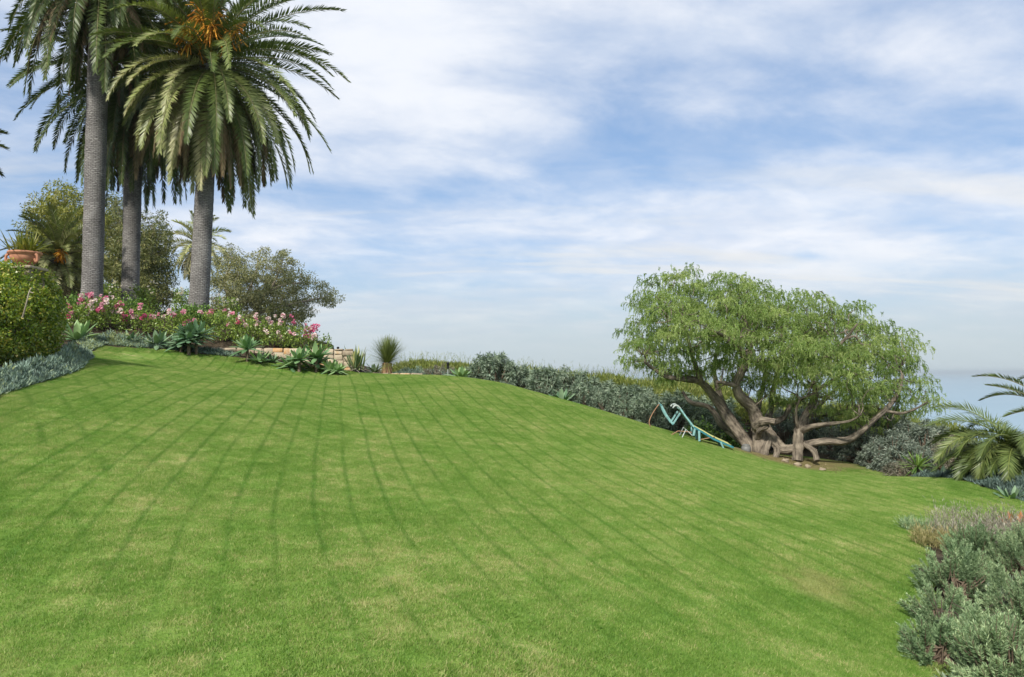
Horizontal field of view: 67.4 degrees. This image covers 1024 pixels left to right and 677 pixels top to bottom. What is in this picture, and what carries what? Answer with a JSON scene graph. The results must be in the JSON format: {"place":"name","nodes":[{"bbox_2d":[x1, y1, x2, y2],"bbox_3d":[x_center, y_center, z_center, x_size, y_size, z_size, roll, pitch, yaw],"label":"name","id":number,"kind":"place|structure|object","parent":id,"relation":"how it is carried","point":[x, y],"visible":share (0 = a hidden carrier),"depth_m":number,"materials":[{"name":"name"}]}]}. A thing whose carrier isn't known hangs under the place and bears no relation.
{"place":"outdoors","nodes":[
{"label":"outdoors","id":0,"kind":"place"},
{"bbox_2d":[0,345,1023,676],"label":"lawn","id":1,"kind":"structure","parent":0,"point":[138,356],"depth_m":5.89,"materials":[{"name":"green plant"}]},
{"bbox_2d":[445,366,471,377],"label":"agave","id":2,"kind":"object","parent":1,"relation":"on","point":[462,372],"visible":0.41,"depth_m":26.74,"materials":[{"name":"green plant"}]},
{"bbox_2d":[649,403,733,447],"bbox_3d":[4.753,2.379,20.517,2.294,1.309,0.608,0,-2,0],"label":"sun lounger","id":3,"kind":"object","parent":1,"relation":"on","point":[696,430],"visible":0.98,"depth_m":20.25,"materials":[{"name":"teal fabric"}]},
{"bbox_2d":[612,262,951,461],"bbox_3d":[7.782,0.609,21.997,9.808,5.767,6.012,0,-2,0],"label":"pepper tree","id":4,"kind":"object","parent":1,"relation":"on","point":[739,321],"visible":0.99,"depth_m":21.35,"materials":[{"name":"green plant"}]},
{"bbox_2d":[889,512,946,531],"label":"plant","id":5,"kind":"object","parent":1,"relation":"on","point":[904,521],"visible":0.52,"depth_m":10.31,"materials":[{"name":"green plant"}]},
{"bbox_2d":[0,317,1023,676],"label":"ground","id":6,"kind":"structure","parent":0,"point":[226,343],"depth_m":27.11,"materials":[{"name":"soil"}]},
{"bbox_2d":[5,265,48,359],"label":"garden pier","id":7,"kind":"structure","parent":6,"relation":"on","point":[30,269],"depth_m":18.10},
{"bbox_2d":[4,250,42,264],"bbox_3d":[-11.608,-1.879,18.298,0.810,0.360,0.740,0,-2,0],"label":"terracotta pot","id":8,"kind":"object","parent":7,"relation":"on","point":[33,257],"visible":0.81,"depth_m":18.09,"materials":[{"name":"ceramic"}]},
{"bbox_2d":[0,227,54,251],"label":"flax plant","id":9,"kind":"object","parent":8,"relation":"on","point":[26,244],"visible":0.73,"depth_m":18.19,"materials":[{"name":"green plant"}]},
{"bbox_2d":[0,257,69,364],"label":"hedge","id":10,"kind":"object","parent":6,"relation":"on","point":[19,306],"visible":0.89,"depth_m":17.58,"materials":[{"name":"green plant"}]},
{"bbox_2d":[0,339,94,394],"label":"chalkstick cover","id":11,"kind":"object","parent":6,"relation":"on","point":[70,357],"visible":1,"depth_m":15.97,"materials":[{"name":"green plant"}]},
{"bbox_2d":[0,202,118,301],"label":"date palm","id":12,"kind":"object","parent":6,"relation":"on","point":[60,259],"visible":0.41,"depth_m":31.13,"materials":[{"name":"green plant"}]},
{"bbox_2d":[11,176,115,296],"bbox_3d":[-22.340,-4.246,38.461,7.085,7.999,4.098,-2,-3,36],"label":"olive tree","id":13,"kind":"object","parent":6,"relation":"on","point":[63,208],"visible":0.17,"depth_m":37.86,"materials":[{"name":"green plant"}]},
{"bbox_2d":[61,291,96,321],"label":"green bush","id":14,"kind":"object","parent":6,"relation":"on","point":[74,298],"visible":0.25,"depth_m":27.56,"materials":[{"name":"green plant"}]},
{"bbox_2d":[63,320,98,340],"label":"agave","id":15,"kind":"object","parent":6,"relation":"on","point":[80,330],"visible":0.69,"depth_m":24.53,"materials":[{"name":"green plant"}]},
{"bbox_2d":[63,298,108,331],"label":"rose bush","id":16,"kind":"object","parent":6,"relation":"on","point":[88,313],"visible":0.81,"depth_m":26.53,"materials":[{"name":"green plant"}]},
{"bbox_2d":[72,292,128,328],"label":"rose bush","id":17,"kind":"object","parent":6,"relation":"on","point":[119,306],"visible":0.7,"depth_m":27.07,"materials":[{"name":"green plant"}]},
{"bbox_2d":[103,280,122,315],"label":"rose bush","id":18,"kind":"object","parent":6,"relation":"on","point":[108,290],"visible":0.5,"depth_m":31.63,"materials":[{"name":"green plant"}]},
{"bbox_2d":[0,0,232,318],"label":"date palm","id":19,"kind":"object","parent":6,"relation":"on","point":[97,15],"visible":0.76,"depth_m":28.95,"materials":[{"name":"grey plant"}]},
{"bbox_2d":[107,295,149,320],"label":"green bush","id":20,"kind":"object","parent":6,"relation":"on","point":[134,302],"visible":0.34,"depth_m":29.30,"materials":[{"name":"green plant"}]},
{"bbox_2d":[0,2,257,303],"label":"date palm","id":21,"kind":"object","parent":6,"relation":"on","point":[131,173],"visible":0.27,"depth_m":33.11,"materials":[{"name":"green plant"}]},
{"bbox_2d":[114,303,164,333],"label":"rose bush","id":22,"kind":"object","parent":6,"relation":"on","point":[153,319],"visible":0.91,"depth_m":27.30,"materials":[{"name":"green plant"}]},
{"bbox_2d":[123,279,162,312],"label":"rose bush","id":23,"kind":"object","parent":6,"relation":"on","point":[137,293],"visible":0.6,"depth_m":31.26,"materials":[{"name":"green plant"}]},
{"bbox_2d":[103,191,186,317],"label":"olive tree","id":24,"kind":"object","parent":6,"relation":"on","point":[154,254],"visible":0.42,"depth_m":49.24,"materials":[{"name":"green plant"}]},
{"bbox_2d":[141,329,172,349],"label":"agave","id":25,"kind":"object","parent":6,"relation":"on","point":[159,337],"visible":0.75,"depth_m":26.07,"materials":[{"name":"green plant"}]},
{"bbox_2d":[76,329,240,356],"bbox_3d":[-12.074,0.119,25.907,2.747,0.956,5.014,-2,-3,44],"label":"chalkstick cover","id":26,"kind":"object","parent":6,"relation":"on","point":[90,342],"visible":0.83,"depth_m":25.59,"materials":[{"name":"green plant"}]},
{"bbox_2d":[156,308,199,338],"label":"rose bush","id":27,"kind":"object","parent":6,"relation":"on","point":[175,320],"visible":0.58,"depth_m":27.51,"materials":[{"name":"green plant"}]},
{"bbox_2d":[167,286,188,315],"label":"rose bush","id":28,"kind":"object","parent":6,"relation":"on","point":[179,296],"visible":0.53,"depth_m":31.45,"materials":[{"name":"green plant"}]},
{"bbox_2d":[164,318,217,354],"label":"agave","id":29,"kind":"object","parent":6,"relation":"on","point":[188,334],"visible":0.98,"depth_m":25.94,"materials":[{"name":"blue plant"}]},
{"bbox_2d":[176,302,215,327],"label":"green bush","id":30,"kind":"object","parent":6,"relation":"on","point":[193,308],"visible":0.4,"depth_m":28.93,"materials":[{"name":"green plant"}]},
{"bbox_2d":[162,210,230,281],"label":"feather palm","id":31,"kind":"object","parent":6,"relation":"on","point":[186,249],"visible":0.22,"depth_m":55.70,"materials":[{"name":"green plant"}]},
{"bbox_2d":[197,307,241,343],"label":"rose bush","id":32,"kind":"object","parent":6,"relation":"on","point":[217,331],"visible":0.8,"depth_m":27.82,"materials":[{"name":"green plant"}]},
{"bbox_2d":[89,0,351,324],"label":"date palm","id":33,"kind":"object","parent":6,"relation":"on","point":[210,121],"visible":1,"depth_m":29.08,"materials":[{"name":"green plant"}]},
{"bbox_2d":[211,293,245,323],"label":"rose bush","id":34,"kind":"object","parent":6,"relation":"on","point":[230,304],"visible":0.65,"depth_m":30.18,"materials":[{"name":"green plant"}]},
{"bbox_2d":[229,334,264,361],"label":"agave","id":35,"kind":"object","parent":6,"relation":"on","point":[246,344],"visible":0.98,"depth_m":26.33,"materials":[{"name":"green plant"}]},
{"bbox_2d":[226,311,274,345],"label":"rose bush","id":36,"kind":"object","parent":6,"relation":"on","point":[247,327],"visible":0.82,"depth_m":27.84,"materials":[{"name":"green plant"}]},
{"bbox_2d":[245,351,270,362],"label":"agave","id":37,"kind":"object","parent":6,"relation":"on","point":[259,359],"visible":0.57,"depth_m":26.41,"materials":[{"name":"green plant"}]},
{"bbox_2d":[251,313,297,346],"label":"rose bush","id":38,"kind":"object","parent":6,"relation":"on","point":[279,324],"visible":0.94,"depth_m":27.98,"materials":[{"name":"green plant"}]},
{"bbox_2d":[240,300,308,335],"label":"green bush","id":39,"kind":"object","parent":6,"relation":"on","point":[278,312],"visible":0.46,"depth_m":33.66,"materials":[{"name":"green plant"}]},
{"bbox_2d":[209,242,344,325],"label":"tree","id":40,"kind":"object","parent":6,"relation":"on","point":[239,280],"visible":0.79,"depth_m":47.47,"materials":[{"name":"green plant"}]},
{"bbox_2d":[212,347,353,370],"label":"stone wall","id":41,"kind":"structure","parent":6,"relation":"on","point":[336,354],"depth_m":27.56,"materials":[{"name":"beige stone"}]},
{"bbox_2d":[271,355,307,371],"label":"agave","id":42,"kind":"object","parent":6,"relation":"on","point":[291,365],"visible":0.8,"depth_m":26.44,"materials":[{"name":"green plant"}]},
{"bbox_2d":[277,323,319,348],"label":"rose bush","id":43,"kind":"object","parent":6,"relation":"on","point":[310,328],"visible":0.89,"depth_m":28.31,"materials":[{"name":"green plant"}]},
{"bbox_2d":[282,341,334,371],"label":"agave","id":44,"kind":"object","parent":6,"relation":"on","point":[316,357],"visible":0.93,"depth_m":26.49,"materials":[{"name":"green plant"}]},
{"bbox_2d":[302,332,333,349],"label":"rose bush","id":45,"kind":"object","parent":6,"relation":"on","point":[322,342],"visible":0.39,"depth_m":28.87,"materials":[{"name":"green plant"}]},
{"bbox_2d":[318,359,348,374],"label":"agave","id":46,"kind":"object","parent":6,"relation":"on","point":[333,367],"visible":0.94,"depth_m":26.59,"materials":[{"name":"green plant"}]},
{"bbox_2d":[341,345,371,372],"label":"striped yucca","id":47,"kind":"object","parent":6,"relation":"on","point":[356,361],"visible":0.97,"depth_m":27.47,"materials":[{"name":"green plant"}]},
{"bbox_2d":[362,333,415,373],"bbox_3d":[-4.564,0.701,28.209,2.190,1.772,2.179,0,-2,0],"label":"grass tree","id":48,"kind":"object","parent":6,"relation":"on","point":[387,349],"visible":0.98,"depth_m":28.03,"materials":[{"name":"green plant"}]},
{"bbox_2d":[393,366,457,375],"bbox_3d":[-2.947,1.284,28.311,3.337,0.640,1.454,0,-3,10],"label":"chalkstick cover","id":49,"kind":"object","parent":6,"relation":"on","point":[416,370],"visible":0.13,"depth_m":28.22,"materials":[{"name":"green plant"}]},
{"bbox_2d":[421,362,454,374],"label":"dry shrub","id":50,"kind":"object","parent":6,"relation":"on","point":[436,370],"visible":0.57,"depth_m":27.80,"materials":[{"name":"green plant"}]},
{"bbox_2d":[464,351,499,378],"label":"grey shrub","id":51,"kind":"object","parent":6,"relation":"on","point":[473,368],"visible":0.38,"depth_m":27.49,"materials":[{"name":"green plant"}]},
{"bbox_2d":[471,350,520,385],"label":"grey shrub","id":52,"kind":"object","parent":6,"relation":"on","point":[499,359],"visible":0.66,"depth_m":27.12,"materials":[{"name":"green plant"}]},
{"bbox_2d":[494,359,531,387],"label":"grey shrub","id":53,"kind":"object","parent":6,"relation":"on","point":[517,371],"visible":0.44,"depth_m":27.18,"materials":[{"name":"green plant"}]},
{"bbox_2d":[516,367,549,392],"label":"grey shrub","id":54,"kind":"object","parent":6,"relation":"on","point":[526,371],"visible":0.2,"depth_m":27.26,"materials":[{"name":"green plant"}]},
{"bbox_2d":[524,364,568,394],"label":"grey shrub","id":55,"kind":"object","parent":6,"relation":"on","point":[539,387],"visible":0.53,"depth_m":26.52,"materials":[{"name":"green plant"}]},
{"bbox_2d":[541,364,589,403],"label":"grey shrub","id":56,"kind":"object","parent":6,"relation":"on","point":[565,379],"visible":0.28,"depth_m":26.55,"materials":[{"name":"green plant"}]},
{"bbox_2d":[560,368,604,399],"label":"grey shrub","id":57,"kind":"object","parent":6,"relation":"on","point":[588,381],"visible":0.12,"depth_m":27.12,"materials":[{"name":"green plant"}]},
{"bbox_2d":[566,383,599,408],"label":"grey shrub","id":58,"kind":"object","parent":6,"relation":"on","point":[583,392],"visible":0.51,"depth_m":25.91,"materials":[{"name":"green plant"}]},
{"bbox_2d":[588,392,621,415],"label":"grey shrub","id":59,"kind":"object","parent":6,"relation":"on","point":[600,401],"visible":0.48,"depth_m":25.67,"materials":[{"name":"green plant"}]},
{"bbox_2d":[601,383,642,416],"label":"grey shrub","id":60,"kind":"object","parent":6,"relation":"on","point":[617,392],"visible":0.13,"depth_m":26.45,"materials":[{"name":"green plant"}]},
{"bbox_2d":[610,393,654,423],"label":"grey shrub","id":61,"kind":"object","parent":6,"relation":"on","point":[632,408],"visible":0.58,"depth_m":25.17,"materials":[{"name":"green plant"}]},
{"bbox_2d":[622,390,659,418],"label":"grey shrub","id":62,"kind":"object","parent":6,"relation":"on","point":[634,393],"visible":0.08,"depth_m":26.31,"materials":[{"name":"green plant"}]},
{"bbox_2d":[632,400,670,429],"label":"grey shrub","id":63,"kind":"object","parent":6,"relation":"on","point":[648,410],"visible":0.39,"depth_m":25.18,"materials":[{"name":"green plant"}]},
{"bbox_2d":[392,351,919,429],"bbox_3d":[5.100,2.008,30.068,20.127,3.284,4.696,0,-3,11],"label":"scrub","id":64,"kind":"object","parent":6,"relation":"on","point":[693,389],"visible":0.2,"depth_m":29.46,"materials":[{"name":"green plant"}]},
{"bbox_2d":[639,391,691,433],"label":"grey shrub","id":65,"kind":"object","parent":6,"relation":"on","point":[666,402],"visible":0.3,"depth_m":25.67,"materials":[{"name":"green plant"}]},
{"bbox_2d":[654,387,692,423],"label":"grey shrub","id":66,"kind":"object","parent":6,"relation":"on","point":[677,392],"visible":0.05,"depth_m":27.64,"materials":[{"name":"green plant"}]},
{"bbox_2d":[665,395,715,440],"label":"grey shrub","id":67,"kind":"object","parent":6,"relation":"on","point":[685,409],"visible":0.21,"depth_m":25.52,"materials":[{"name":"green plant"}]},
{"bbox_2d":[679,415,717,441],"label":"green bush","id":68,"kind":"object","parent":6,"relation":"on","point":[708,430],"visible":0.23,"depth_m":24.67,"materials":[{"name":"green plant"}]},
{"bbox_2d":[681,405,731,445],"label":"grey shrub","id":69,"kind":"object","parent":6,"relation":"on","point":[710,419],"visible":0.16,"depth_m":25.47,"materials":[{"name":"green plant"}]},
{"bbox_2d":[700,397,750,431],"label":"grey shrub","id":70,"kind":"object","parent":6,"relation":"on","point":[730,404],"visible":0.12,"depth_m":27.27,"materials":[{"name":"green plant"}]},
{"bbox_2d":[709,422,747,447],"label":"green bush","id":71,"kind":"object","parent":6,"relation":"on","point":[733,442],"visible":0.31,"depth_m":25.11,"materials":[{"name":"green plant"}]},
{"bbox_2d":[770,404,819,448],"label":"silver shrub","id":72,"kind":"object","parent":6,"relation":"on","point":[786,424],"visible":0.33,"depth_m":25.23,"materials":[{"name":"green plant"}]},
{"bbox_2d":[782,399,839,440],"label":"silver shrub","id":73,"kind":"object","parent":6,"relation":"on","point":[817,419],"visible":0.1,"depth_m":25.65,"materials":[{"name":"green plant"}]},
{"bbox_2d":[814,424,843,455],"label":"silver shrub","id":74,"kind":"object","parent":6,"relation":"on","point":[824,433],"visible":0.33,"depth_m":24.46,"materials":[{"name":"green plant"}]},
{"bbox_2d":[828,426,861,457],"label":"silver shrub","id":75,"kind":"object","parent":6,"relation":"on","point":[836,448],"visible":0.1,"depth_m":23.41,"materials":[{"name":"green plant"}]},
{"bbox_2d":[835,428,887,463],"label":"silver shrub","id":76,"kind":"object","parent":6,"relation":"on","point":[853,447],"visible":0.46,"depth_m":21.85,"materials":[{"name":"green plant"}]},
{"bbox_2d":[856,434,895,468],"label":"silver shrub","id":77,"kind":"object","parent":6,"relation":"on","point":[866,455],"visible":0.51,"depth_m":20.77,"materials":[{"name":"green plant"}]},
{"bbox_2d":[864,408,913,459],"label":"silver shrub","id":78,"kind":"object","parent":6,"relation":"on","point":[894,418],"visible":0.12,"depth_m":21.98,"materials":[{"name":"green plant"}]},
{"bbox_2d":[869,429,934,470],"bbox_3d":[10.110,2.984,19.933,1.562,1.294,1.440,-2,-3,36],"label":"silver shrub","id":79,"kind":"object","parent":6,"relation":"on","point":[887,455],"visible":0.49,"depth_m":19.92,"materials":[{"name":"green plant"}]},
{"bbox_2d":[880,456,929,476],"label":"dry shrub","id":80,"kind":"object","parent":6,"relation":"on","point":[898,469],"visible":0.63,"depth_m":18.67,"materials":[{"name":"plant"}]},
{"bbox_2d":[885,441,935,473],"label":"silver shrub","id":81,"kind":"object","parent":6,"relation":"on","point":[910,449],"visible":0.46,"depth_m":19.25,"materials":[{"name":"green plant"}]},
{"bbox_2d":[900,451,934,476],"bbox_3d":[9.753,3.186,18.522,1.021,0.946,1.059,0,-2,0],"label":"leafy rosette","id":82,"kind":"object","parent":6,"relation":"on","point":[919,462],"visible":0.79,"depth_m":18.42,"materials":[{"name":"green plant"}]},
{"bbox_2d":[885,417,953,451],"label":"silver shrub","id":83,"kind":"object","parent":6,"relation":"on","point":[900,427],"visible":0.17,"depth_m":20.83,"materials":[{"name":"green plant"}]},
{"bbox_2d":[905,519,957,549],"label":"grass tuft","id":84,"kind":"object","parent":6,"relation":"on","point":[930,536],"visible":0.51,"depth_m":9.24,"materials":[{"name":"plant"}]},
{"bbox_2d":[904,418,961,467],"bbox_3d":[10.971,2.817,20.152,1.838,1.522,1.694,0,-2,2],"label":"silver shrub","id":85,"kind":"object","parent":6,"relation":"on","point":[916,432],"visible":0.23,"depth_m":20.00,"materials":[{"name":"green plant"}]},
{"bbox_2d":[891,605,977,666],"bbox_3d":[2.949,2.126,5.470,0.609,0.489,0.448,0,-3,-10],"label":"rosemary bush","id":86,"kind":"object","parent":6,"relation":"on","point":[922,650],"visible":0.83,"depth_m":5.41,"materials":[{"name":"green plant"}]},
{"bbox_2d":[896,578,972,630],"bbox_3d":[3.425,2.175,6.223,0.583,0.456,0.498,1,-3,-28],"label":"rosemary bush","id":87,"kind":"object","parent":6,"relation":"on","point":[928,610],"visible":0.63,"depth_m":6.25,"materials":[{"name":"green plant"}]},
{"bbox_2d":[925,434,962,469],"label":"dry shrub","id":88,"kind":"object","parent":6,"relation":"on","point":[946,464],"visible":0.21,"depth_m":19.36,"materials":[{"name":"green plant"}]},
{"bbox_2d":[907,420,981,444],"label":"broom shrub","id":89,"kind":"object","parent":6,"relation":"on","point":[953,426],"visible":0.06,"depth_m":24.06,"materials":[{"name":"green plant"}]},
{"bbox_2d":[898,535,993,603],"bbox_3d":[4.045,2.138,7.131,0.806,0.618,0.716,-2,-3,37],"label":"rosemary bush","id":90,"kind":"object","parent":6,"relation":"on","point":[963,572],"visible":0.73,"depth_m":7.01,"materials":[{"name":"green plant"}]},
{"bbox_2d":[910,467,1023,501],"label":"chalkstick cover","id":91,"kind":"object","parent":6,"relation":"on","point":[994,482],"visible":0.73,"depth_m":15.25,"materials":[{"name":"teal plant"}]},
{"bbox_2d":[945,591,992,665],"bbox_3d":[3.346,2.126,5.565,0.380,0.566,0.535,1,-3,-13],"label":"rosemary bush","id":92,"kind":"object","parent":6,"relation":"on","point":[975,613],"visible":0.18,"depth_m":5.63,"materials":[{"name":"green plant"}]},
{"bbox_2d":[936,518,1007,571],"bbox_3d":[4.926,2.239,8.280,0.624,0.638,0.786,0,-2,0],"label":"rosemary bush","id":93,"kind":"object","parent":6,"relation":"on","point":[978,536],"visible":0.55,"depth_m":8.16,"materials":[{"name":"green plant"}]},
{"bbox_2d":[921,400,1023,482],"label":"palm","id":94,"kind":"object","parent":6,"relation":"on","point":[1009,450],"visible":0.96,"depth_m":15.97,"materials":[{"name":"green plant"}]},
{"bbox_2d":[924,496,1023,542],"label":"lavender plant","id":95,"kind":"object","parent":6,"relation":"on","point":[953,519],"visible":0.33,"depth_m":9.68,"materials":[{"name":"plant"}]},
{"bbox_2d":[944,607,1023,676],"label":"rosemary bush","id":96,"kind":"object","parent":6,"relation":"on","point":[1006,655],"visible":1,"depth_m":4.72,"materials":[{"name":"green plant"}]},
{"bbox_2d":[959,503,1017,526],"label":"iris clump","id":97,"kind":"object","parent":6,"relation":"on","point":[1000,510],"visible":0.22,"depth_m":11.16,"materials":[{"name":"green plant"}]},
{"bbox_2d":[956,607,1023,661],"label":"rosemary bush","id":98,"kind":"object","parent":6,"relation":"on","point":[1021,635],"visible":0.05,"depth_m":5.43,"materials":[{"name":"green plant"}]},
{"bbox_2d":[969,497,1023,535],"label":"lavender plant","id":99,"kind":"object","parent":6,"relation":"on","point":[1008,522],"visible":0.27,"depth_m":9.92,"materials":[{"name":"green plant"}]},
{"bbox_2d":[971,373,1023,416],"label":"feather palm","id":100,"kind":"object","parent":6,"relation":"on","point":[1014,392],"visible":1,"depth_m":18.87,"materials":[{"name":"green plant"}]},
{"bbox_2d":[972,557,1023,631],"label":"rosemary bush","id":101,"kind":"object","parent":6,"relation":"on","point":[1016,597],"visible":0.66,"depth_m":6.42,"materials":[{"name":"green plant"}]},
{"bbox_2d":[980,518,1023,585],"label":"rosemary bush","id":102,"kind":"object","parent":6,"relation":"on","point":[1012,560],"visible":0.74,"depth_m":7.79,"materials":[{"name":"green plant"}]},
{"bbox_2d":[993,485,1023,498],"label":"agave","id":103,"kind":"object","parent":6,"relation":"on","point":[1014,492],"visible":0.48,"depth_m":14.30,"materials":[{"name":"green plant"}]},
{"bbox_2d":[0,0,1023,371],"label":"sky","id":104,"kind":"structure","parent":0,"point":[497,175],"materials":[{"name":"blue"}]},
{"bbox_2d":[581,372,1023,442],"bbox_3d":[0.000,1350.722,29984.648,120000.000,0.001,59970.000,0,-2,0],"label":"sea","id":105,"kind":"structure","parent":0,"point":[960,387],"depth_m":2134.27,"materials":[{"name":"liquid"}]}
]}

